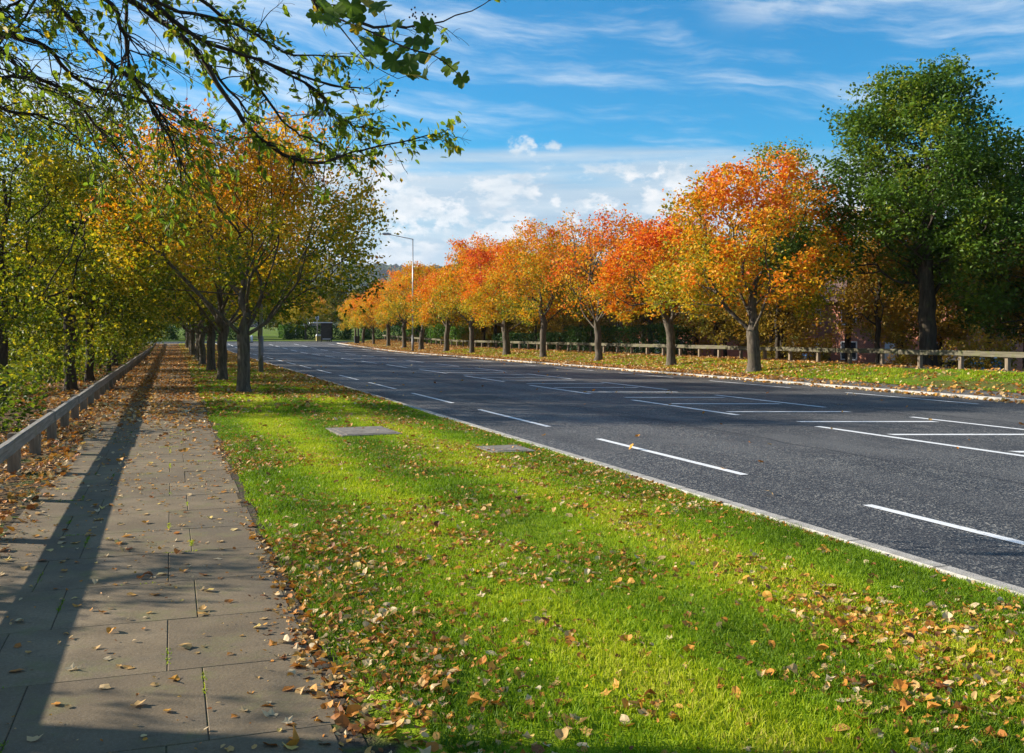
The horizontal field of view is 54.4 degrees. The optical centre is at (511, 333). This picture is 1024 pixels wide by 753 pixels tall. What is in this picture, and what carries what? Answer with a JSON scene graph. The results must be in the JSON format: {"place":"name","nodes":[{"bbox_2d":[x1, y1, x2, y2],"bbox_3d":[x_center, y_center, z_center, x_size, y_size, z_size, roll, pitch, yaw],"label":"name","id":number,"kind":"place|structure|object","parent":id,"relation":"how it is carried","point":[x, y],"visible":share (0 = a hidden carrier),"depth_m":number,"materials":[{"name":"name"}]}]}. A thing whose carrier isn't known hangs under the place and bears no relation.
{"place":"outdoors","nodes":[
{"label":"outdoors","id":0,"kind":"place"},
{"bbox_2d":[0,344,158,526],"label":"woodland ground","id":1,"kind":"structure","parent":0,"point":[12,483],"depth_m":14.39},
{"bbox_2d":[0,362,47,431],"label":"shrub","id":2,"kind":"object","parent":1,"relation":"on","point":[6,378],"visible":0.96,"depth_m":16.51,"materials":[{"name":"green plant"}]},
{"bbox_2d":[8,340,56,395],"bbox_3d":[-13.783,1.001,26.126,2.953,1.674,2.742,0,0,34],"label":"shrub","id":3,"kind":"object","parent":1,"relation":"on","point":[25,370],"visible":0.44,"depth_m":26.61,"materials":[{"name":"green plant"}]},
{"bbox_2d":[0,172,106,378],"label":"tree","id":4,"kind":"object","parent":1,"relation":"on","point":[27,338],"visible":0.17,"depth_m":29.57,"materials":[{"name":"green plant"}]},
{"bbox_2d":[8,332,111,383],"bbox_3d":[-16.156,0.692,35.351,3.274,2.190,3.526,0,0,41],"label":"shrub","id":5,"kind":"object","parent":1,"relation":"on","point":[59,357],"visible":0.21,"depth_m":34.98,"materials":[{"name":"green plant"}]},
{"bbox_2d":[0,398,121,556],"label":"fallen leaves","id":6,"kind":"object","parent":1,"relation":"on","point":[11,495],"visible":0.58,"depth_m":12.79,"materials":[{"name":"brown plant"}]},
{"bbox_2d":[0,148,145,359],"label":"tree","id":7,"kind":"object","parent":1,"relation":"on","point":[96,307],"visible":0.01,"depth_m":37.65,"materials":[{"name":"green plant"}]},
{"bbox_2d":[0,342,156,473],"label":"timber rail","id":8,"kind":"object","parent":1,"relation":"on","point":[10,447],"visible":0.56,"depth_m":15.08,"materials":[{"name":"grey wood"}]},
{"bbox_2d":[0,73,165,405],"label":"tree","id":9,"kind":"object","parent":1,"relation":"on","point":[72,180],"visible":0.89,"depth_m":22.37,"materials":[{"name":"green plant"}]},
{"bbox_2d":[7,344,159,407],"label":"fallen leaves","id":10,"kind":"object","parent":1,"relation":"on","point":[53,398],"visible":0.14,"depth_m":27.82,"materials":[{"name":"brown plant"}]},
{"bbox_2d":[7,138,166,381],"bbox_3d":[-14.505,-2.529,33.255,6.242,8.523,6.502,0,0,-16],"label":"tree","id":11,"kind":"object","parent":1,"relation":"on","point":[89,372],"visible":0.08,"depth_m":33.29,"materials":[{"name":"green plant"}]},
{"bbox_2d":[0,70,205,391],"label":"tree","id":12,"kind":"object","parent":1,"relation":"on","point":[67,328],"visible":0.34,"depth_m":27.76,"materials":[{"name":"green plant"}]},
{"bbox_2d":[49,221,179,371],"bbox_3d":[-16.772,-1.970,41.581,6.387,7.353,6.146,0,0,34],"label":"tree","id":13,"kind":"object","parent":1,"relation":"on","point":[133,330],"visible":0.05,"depth_m":41.74,"materials":[{"name":"green plant"}]},
{"bbox_2d":[83,200,172,366],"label":"tree","id":14,"kind":"object","parent":1,"relation":"on","point":[113,364],"visible":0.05,"depth_m":49.10,"materials":[{"name":"green plant"}]},
{"bbox_2d":[0,0,505,251],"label":"overhanging tree","id":15,"kind":"object","parent":1,"relation":"on","point":[237,48],"visible":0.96,"depth_m":8.56,"materials":[{"name":"green plant"}]},
{"bbox_2d":[306,0,469,96],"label":"leafy branch","id":16,"kind":"object","parent":15,"relation":"hanging from","point":[407,65],"visible":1,"depth_m":6.57,"materials":[{"name":"green plant"}]},
{"bbox_2d":[12,341,353,343],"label":"side road","id":17,"kind":"structure","parent":0,"point":[320,342],"depth_m":125.90,"materials":[{"name":"grey asphalt"}]},
{"bbox_2d":[309,322,331,341],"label":"bus shelter","id":18,"kind":"object","parent":17,"relation":"on","point":[326,331],"visible":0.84,"depth_m":130.94,"materials":[{"name":"grey glass"}]},
{"bbox_2d":[0,343,367,752],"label":"footpath","id":19,"kind":"structure","parent":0,"point":[91,716],"depth_m":5.62,"materials":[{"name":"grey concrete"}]},
{"bbox_2d":[60,344,216,469],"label":"fallen leaves","id":20,"kind":"object","parent":19,"relation":"on","point":[158,358],"visible":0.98,"depth_m":25.02,"materials":[{"name":"brown plant"}]},
{"bbox_2d":[1,426,317,749],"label":"leaf fragments","id":21,"kind":"object","parent":19,"relation":"on","point":[254,746],"visible":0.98,"depth_m":7.49,"materials":[{"name":"brown plant"}]},
{"bbox_2d":[0,424,335,751],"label":"fallen leaves","id":22,"kind":"object","parent":19,"relation":"on","point":[174,677],"visible":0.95,"depth_m":6.60,"materials":[{"name":"brown plant"}]},
{"bbox_2d":[247,610,445,752],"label":"fallen leaves","id":23,"kind":"object","parent":19,"relation":"on","point":[342,720],"visible":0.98,"depth_m":4.28,"materials":[{"name":"brown plant"}]},
{"bbox_2d":[182,261,605,326],"bbox_3d":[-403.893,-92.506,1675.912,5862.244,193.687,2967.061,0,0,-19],"label":"hills","id":24,"kind":"structure","parent":0,"point":[386,268],"depth_m":1923.08,"materials":[{"name":"plant"}]},
{"bbox_2d":[10,327,796,340],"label":"grass","id":25,"kind":"structure","parent":0,"point":[271,335],"depth_m":162.82,"materials":[{"name":"green plant"}]},
{"bbox_2d":[19,324,184,339],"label":"dark hedge","id":26,"kind":"object","parent":25,"relation":"on","point":[173,334],"visible":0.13,"depth_m":136.13,"materials":[{"name":"green plant"}]},
{"bbox_2d":[276,295,331,339],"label":"verge sapling","id":27,"kind":"object","parent":25,"relation":"on","point":[318,312],"visible":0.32,"depth_m":140.54,"materials":[{"name":"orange plant"}]},
{"bbox_2d":[282,323,353,339],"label":"dark hedge","id":28,"kind":"object","parent":25,"relation":"on","point":[346,333],"visible":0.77,"depth_m":142.48,"materials":[{"name":"green plant"}]},
{"bbox_2d":[312,280,349,335],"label":"tree","id":29,"kind":"object","parent":25,"relation":"on","point":[333,303],"visible":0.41,"depth_m":150.40,"materials":[{"name":"green plant"}]},
{"bbox_2d":[359,325,419,338],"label":"dark hedge","id":30,"kind":"object","parent":25,"relation":"on","point":[368,332],"visible":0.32,"depth_m":145.45,"materials":[{"name":"green plant"}]},
{"bbox_2d":[0,0,1023,266],"label":"sky","id":31,"kind":"structure","parent":0,"point":[579,106],"materials":[{"name":"blue"}]},
{"bbox_2d":[0,343,1023,752],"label":"lawn","id":32,"kind":"structure","parent":0,"point":[383,741],"depth_m":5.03,"materials":[{"name":"green plant"}]},
{"bbox_2d":[158,308,235,354],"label":"avenue tree","id":33,"kind":"object","parent":32,"relation":"on","point":[192,341],"visible":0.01,"depth_m":74.15,"materials":[{"name":"brown plant"}]},
{"bbox_2d":[138,230,270,364],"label":"avenue tree","id":34,"kind":"object","parent":32,"relation":"on","point":[202,348],"visible":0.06,"depth_m":50.49,"materials":[{"name":"brown plant"}]},
{"bbox_2d":[134,236,282,360],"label":"avenue tree","id":35,"kind":"object","parent":32,"relation":"on","point":[197,350],"visible":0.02,"depth_m":58.24,"materials":[{"name":"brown plant"}]},
{"bbox_2d":[110,184,310,370],"bbox_3d":[-12.948,-2.439,42.084,8.369,8.262,9.959,0,0,-31],"label":"avenue tree","id":36,"kind":"object","parent":32,"relation":"on","point":[210,355],"visible":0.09,"depth_m":41.60,"materials":[{"name":"green plant"}]},
{"bbox_2d":[91,167,368,379],"bbox_3d":[-10.194,-2.152,33.480,9.578,7.670,9.453,0,0,35],"label":"avenue tree","id":37,"kind":"object","parent":32,"relation":"on","point":[223,333],"visible":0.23,"depth_m":33.59,"materials":[{"name":"green plant"}]},
{"bbox_2d":[66,93,404,392],"bbox_3d":[-6.938,-2.283,26.765,8.047,7.944,9.576,0,0,-5],"label":"avenue tree","id":38,"kind":"object","parent":32,"relation":"on","point":[251,224],"visible":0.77,"depth_m":25.63,"materials":[{"name":"green plant"}]},
{"bbox_2d":[258,110,323,371],"bbox_3d":[-9.053,-3.790,41.080,2.740,10.980,0.260,0,0,-19],"label":"street lamp","id":39,"kind":"object","parent":32,"relation":"on","point":[260,353],"visible":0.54,"depth_m":40.62,"materials":[{"name":"metal"}]},
{"bbox_2d":[178,343,468,436],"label":"fallen leaves","id":40,"kind":"object","parent":32,"relation":"on","point":[232,357],"visible":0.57,"depth_m":28.17,"materials":[{"name":"brown plant"}]},
{"bbox_2d":[326,426,401,436],"bbox_3d":[-2.378,1.611,15.861,0.950,0.156,1.350,0,0,-22],"label":"inspection cover","id":41,"kind":"object","parent":32,"relation":"on","point":[364,431],"visible":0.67,"depth_m":15.64,"materials":[{"name":"concrete"}]},
{"bbox_2d":[475,445,534,453],"bbox_3d":[-0.095,1.611,13.392,0.620,0.156,0.800,0,0,-20],"label":"inspection cover","id":42,"kind":"object","parent":32,"relation":"on","point":[502,448],"visible":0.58,"depth_m":13.33,"materials":[{"name":"concrete"}]},
{"bbox_2d":[206,410,1023,752],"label":"fallen leaves","id":43,"kind":"object","parent":32,"relation":"on","point":[354,706],"visible":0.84,"depth_m":5.57,"materials":[{"name":"brown plant"}]},
{"bbox_2d":[210,411,1023,752],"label":"leaf fragments","id":44,"kind":"object","parent":32,"relation":"on","point":[862,687],"visible":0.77,"depth_m":5.51,"materials":[{"name":"brown plant"}]},
{"bbox_2d":[227,343,1023,587],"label":"road","id":45,"kind":"structure","parent":0,"point":[835,480],"depth_m":16.12,"materials":[{"name":"grey asphalt"}]},
{"bbox_2d":[215,343,1023,597],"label":"kerb","id":46,"kind":"structure","parent":45,"relation":"on","point":[949,570],"depth_m":8.21,"materials":[{"name":"grey concrete"}]},
{"bbox_2d":[229,344,1023,544],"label":"lane marking","id":47,"kind":"object","parent":45,"relation":"on","point":[932,520],"visible":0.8,"depth_m":12.34,"materials":[{"name":"paint"}]},
{"bbox_2d":[268,357,1023,493],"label":"fallen leaves","id":48,"kind":"object","parent":45,"relation":"on","point":[637,435],"visible":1,"depth_m":25.72,"materials":[{"name":"orange plant"}]},
{"bbox_2d":[270,344,1023,456],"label":"hatch marking","id":49,"kind":"object","parent":45,"relation":"on","point":[683,397],"visible":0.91,"depth_m":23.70,"materials":[{"name":"paint"}]},
{"bbox_2d":[337,343,1023,401],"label":"kerb","id":50,"kind":"structure","parent":45,"relation":"on","point":[924,392],"depth_m":33.28,"materials":[{"name":"grey concrete"}]},
{"bbox_2d":[347,345,1023,403],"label":"fallen leaves","id":51,"kind":"object","parent":45,"relation":"on","point":[934,394],"visible":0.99,"depth_m":33.48,"materials":[{"name":"orange plant"}]},
{"bbox_2d":[349,344,1023,398],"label":"edging path","id":52,"kind":"structure","parent":0,"point":[965,392],"depth_m":29.39,"materials":[{"name":"concrete"}]},
{"bbox_2d":[382,233,413,350],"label":"street lamp","id":53,"kind":"object","parent":52,"relation":"on","point":[412,288],"visible":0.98,"depth_m":87.01,"materials":[{"name":"metal"}]},
{"bbox_2d":[342,339,1023,397],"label":"fallen leaves","id":54,"kind":"object","parent":52,"relation":"on","point":[429,348],"visible":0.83,"depth_m":43.13,"materials":[{"name":"orange plant"}]},
{"bbox_2d":[363,340,1023,392],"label":"verge","id":55,"kind":"structure","parent":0,"point":[916,381],"depth_m":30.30,"materials":[{"name":"green plant"}]},
{"bbox_2d":[337,293,367,335],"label":"orange tree","id":56,"kind":"object","parent":55,"relation":"on","point":[346,326],"visible":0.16,"depth_m":121.68,"materials":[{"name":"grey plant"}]},
{"bbox_2d":[336,298,382,342],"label":"orange tree","id":57,"kind":"object","parent":55,"relation":"on","point":[348,312],"visible":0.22,"depth_m":117.09,"materials":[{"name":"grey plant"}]},
{"bbox_2d":[347,294,391,343],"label":"orange tree","id":58,"kind":"object","parent":55,"relation":"on","point":[354,320],"visible":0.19,"depth_m":111.79,"materials":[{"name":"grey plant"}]},
{"bbox_2d":[351,278,413,345],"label":"orange tree","id":59,"kind":"object","parent":55,"relation":"on","point":[369,310],"visible":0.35,"depth_m":103.50,"materials":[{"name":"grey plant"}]},
{"bbox_2d":[371,268,429,347],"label":"orange tree","id":60,"kind":"object","parent":55,"relation":"on","point":[403,327],"visible":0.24,"depth_m":96.68,"materials":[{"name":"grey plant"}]},
{"bbox_2d":[374,261,462,349],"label":"orange tree","id":61,"kind":"object","parent":55,"relation":"on","point":[400,307],"visible":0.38,"depth_m":90.11,"materials":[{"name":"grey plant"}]},
{"bbox_2d":[402,267,485,351],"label":"orange tree","id":62,"kind":"object","parent":55,"relation":"on","point":[423,300],"visible":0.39,"depth_m":81.39,"materials":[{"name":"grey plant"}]},
{"bbox_2d":[424,232,518,352],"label":"orange tree","id":63,"kind":"object","parent":55,"relation":"on","point":[447,287],"visible":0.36,"depth_m":74.37,"materials":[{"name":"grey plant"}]},
{"bbox_2d":[448,238,565,354],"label":"orange tree","id":64,"kind":"object","parent":55,"relation":"on","point":[479,296],"visible":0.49,"depth_m":66.51,"materials":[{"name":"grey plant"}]},
{"bbox_2d":[482,216,590,357],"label":"orange tree","id":65,"kind":"object","parent":55,"relation":"on","point":[538,264],"visible":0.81,"depth_m":60.21,"materials":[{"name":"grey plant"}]},
{"bbox_2d":[539,203,650,360],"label":"orange tree","id":66,"kind":"object","parent":55,"relation":"on","point":[600,241],"visible":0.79,"depth_m":52.83,"materials":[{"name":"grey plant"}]},
{"bbox_2d":[581,207,753,365],"bbox_3d":[7.153,-2.057,45.461,7.644,7.198,8.008,0,0,-38],"label":"orange tree","id":67,"kind":"object","parent":55,"relation":"on","point":[652,256],"visible":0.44,"depth_m":45.03,"materials":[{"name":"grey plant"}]},
{"bbox_2d":[643,144,861,371],"bbox_3d":[9.109,-2.840,38.281,8.530,8.822,8.478,0,0,6],"label":"orange tree","id":68,"kind":"object","parent":55,"relation":"on","point":[697,236],"visible":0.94,"depth_m":37.31,"materials":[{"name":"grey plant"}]},
{"bbox_2d":[399,341,1023,372],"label":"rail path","id":69,"kind":"structure","parent":0,"point":[939,368],"depth_m":34.71,"materials":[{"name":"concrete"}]},
{"bbox_2d":[382,335,1023,371],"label":"timber rail","id":70,"kind":"object","parent":69,"relation":"on","point":[960,354],"visible":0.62,"depth_m":42.16,"materials":[{"name":"brown wood"}]},
{"bbox_2d":[433,339,1014,392],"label":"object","id":71,"kind":"structure","parent":0,"point":[812,378],"depth_m":48.63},
{"bbox_2d":[424,323,444,342],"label":"clipped hedge","id":72,"kind":"object","parent":71,"relation":"on","point":[439,327],"visible":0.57,"depth_m":107.95,"materials":[{"name":"green plant"}]},
{"bbox_2d":[449,325,480,345],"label":"clipped hedge","id":73,"kind":"object","parent":71,"relation":"on","point":[452,331],"visible":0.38,"depth_m":97.69,"materials":[{"name":"green plant"}]},
{"bbox_2d":[490,331,567,349],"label":"laurel hedge","id":74,"kind":"object","parent":71,"relation":"on","point":[521,335],"visible":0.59,"depth_m":79.95,"materials":[{"name":"green plant"}]},
{"bbox_2d":[506,278,551,347],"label":"woodland tree","id":75,"kind":"object","parent":71,"relation":"on","point":[532,329],"visible":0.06,"depth_m":85.47,"materials":[{"name":"orange plant"}]},
{"bbox_2d":[509,275,559,348],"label":"woodland tree","id":76,"kind":"object","parent":71,"relation":"on","point":[535,326],"visible":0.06,"depth_m":78.04,"materials":[{"name":"orange plant"}]},
{"bbox_2d":[544,237,623,349],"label":"woodland tree","id":77,"kind":"object","parent":71,"relation":"on","point":[565,320],"visible":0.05,"depth_m":72.46,"materials":[{"name":"orange plant"}]},
{"bbox_2d":[553,251,620,350],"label":"woodland tree","id":78,"kind":"object","parent":71,"relation":"on","point":[589,316],"visible":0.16,"depth_m":67.51,"materials":[{"name":"orange plant"}]},
{"bbox_2d":[562,268,621,347],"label":"woodland tree","id":79,"kind":"object","parent":71,"relation":"on","point":[601,323],"visible":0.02,"depth_m":78.05,"materials":[{"name":"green plant"}]},
{"bbox_2d":[560,322,695,354],"bbox_3d":[7.089,0.388,64.779,2.397,2.308,16.345,0,0,-19],"label":"laurel hedge","id":80,"kind":"object","parent":71,"relation":"on","point":[632,330],"visible":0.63,"depth_m":62.45,"materials":[{"name":"green plant"}]},
{"bbox_2d":[598,249,680,352],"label":"woodland tree","id":81,"kind":"object","parent":71,"relation":"on","point":[642,320],"visible":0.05,"depth_m":62.04,"materials":[{"name":"orange plant"}]},
{"bbox_2d":[607,213,682,352],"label":"woodland tree","id":82,"kind":"object","parent":71,"relation":"on","point":[649,320],"visible":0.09,"depth_m":60.66,"materials":[{"name":"orange plant"}]},
{"bbox_2d":[548,285,774,356],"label":"hedge","id":83,"kind":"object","parent":71,"relation":"on","point":[734,353],"depth_m":73.91,"materials":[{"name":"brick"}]},
{"bbox_2d":[668,255,718,354],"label":"woodland tree","id":84,"kind":"object","parent":71,"relation":"on","point":[683,319],"visible":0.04,"depth_m":63.26,"materials":[{"name":"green plant"}]},
{"bbox_2d":[687,303,746,355],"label":"woodland tree","id":85,"kind":"object","parent":71,"relation":"on","point":[701,342],"visible":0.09,"depth_m":61.96,"materials":[{"name":"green plant"}]},
{"bbox_2d":[673,230,762,355],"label":"woodland tree","id":86,"kind":"object","parent":71,"relation":"on","point":[715,328],"visible":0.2,"depth_m":56.26,"materials":[{"name":"orange plant"}]},
{"bbox_2d":[709,282,774,345],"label":"woodland tree","id":87,"kind":"object","parent":71,"relation":"on","point":[761,338],"visible":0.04,"depth_m":58.12,"materials":[{"name":"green plant"}]},
{"bbox_2d":[716,203,829,358],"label":"woodland tree","id":88,"kind":"object","parent":71,"relation":"on","point":[777,316],"visible":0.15,"depth_m":47.52,"materials":[{"name":"orange plant"}]},
{"bbox_2d":[725,222,826,357],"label":"woodland tree","id":89,"kind":"object","parent":71,"relation":"on","point":[742,312],"visible":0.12,"depth_m":49.89,"materials":[{"name":"orange plant"}]},
{"bbox_2d":[760,337,801,358],"bbox_3d":[13.137,0.841,48.827,1.923,1.405,1.862,0,0,36],"label":"shrub","id":90,"kind":"object","parent":71,"relation":"on","point":[769,354],"visible":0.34,"depth_m":48.77,"materials":[{"name":"green plant"}]},
{"bbox_2d":[738,137,825,358],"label":"birch tree","id":91,"kind":"object","parent":71,"relation":"on","point":[807,156],"visible":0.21,"depth_m":49.12,"materials":[{"name":"orange plant"}]},
{"bbox_2d":[744,279,838,355],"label":"woodland tree","id":92,"kind":"object","parent":71,"relation":"on","point":[800,335],"visible":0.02,"depth_m":52.94,"materials":[{"name":"orange plant"}]},
{"bbox_2d":[782,326,836,360],"bbox_3d":[13.388,0.509,44.829,2.265,1.780,2.340,0,0,24],"label":"shrub","id":93,"kind":"object","parent":71,"relation":"on","point":[823,355],"visible":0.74,"depth_m":44.39,"materials":[{"name":"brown plant"}]},
{"bbox_2d":[807,141,875,361],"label":"bare tree","id":94,"kind":"object","parent":71,"relation":"on","point":[848,343],"visible":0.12,"depth_m":45.32,"materials":[{"name":"brown plant"}]},
{"bbox_2d":[806,200,940,363],"bbox_3d":[15.345,-2.134,42.269,5.740,7.398,5.641,0,0,39],"label":"woodland tree","id":95,"kind":"object","parent":71,"relation":"on","point":[872,308],"visible":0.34,"depth_m":42.17,"materials":[{"name":"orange plant"}]},
{"bbox_2d":[752,47,1023,366],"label":"green tree","id":96,"kind":"object","parent":71,"relation":"on","point":[908,192],"visible":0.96,"depth_m":36.56,"materials":[{"name":"green plant"}]},
{"bbox_2d":[855,243,936,359],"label":"woodland tree","id":97,"kind":"object","parent":71,"relation":"on","point":[886,321],"depth_m":53.17,"materials":[{"name":"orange plant"}]},
{"bbox_2d":[844,255,955,362],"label":"woodland tree","id":98,"kind":"object","parent":71,"relation":"on","point":[904,341],"visible":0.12,"depth_m":46.77,"materials":[{"name":"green plant"}]},
{"bbox_2d":[800,276,1022,370],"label":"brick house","id":99,"kind":"structure","parent":71,"relation":"on","point":[859,342],"depth_m":62.92,"materials":[{"name":"brick"}]},
{"bbox_2d":[895,342,942,365],"bbox_3d":[15.646,0.828,38.253,1.575,1.010,1.525,0,0,39],"label":"shrub","id":100,"kind":"object","parent":71,"relation":"on","point":[901,358],"visible":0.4,"depth_m":38.27,"materials":[{"name":"green plant"}]},
{"bbox_2d":[881,258,998,365],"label":"woodland tree","id":101,"kind":"object","parent":71,"relation":"on","point":[944,330],"visible":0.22,"depth_m":43.53,"materials":[{"name":"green plant"}]},
{"bbox_2d":[935,133,1023,343],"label":"green tree","id":102,"kind":"object","parent":71,"relation":"on","point":[994,303],"visible":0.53,"depth_m":37.21,"materials":[{"name":"green plant"}]},
{"bbox_2d":[940,324,1020,369],"bbox_3d":[16.647,0.526,35.535,2.147,1.770,2.218,0,0,-21],"label":"shrub","id":103,"kind":"object","parent":71,"relation":"on","point":[987,364],"visible":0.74,"depth_m":35.22,"materials":[{"name":"green plant"}]},
{"bbox_2d":[968,242,1023,351],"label":"woodland tree","id":104,"kind":"object","parent":71,"relation":"on","point":[1021,330],"visible":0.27,"depth_m":41.34,"materials":[{"name":"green plant"}]},
{"bbox_2d":[971,217,1023,370],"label":"woodland tree","id":105,"kind":"object","parent":71,"relation":"on","point":[1014,316],"visible":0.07,"depth_m":44.66,"materials":[{"name":"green plant"}]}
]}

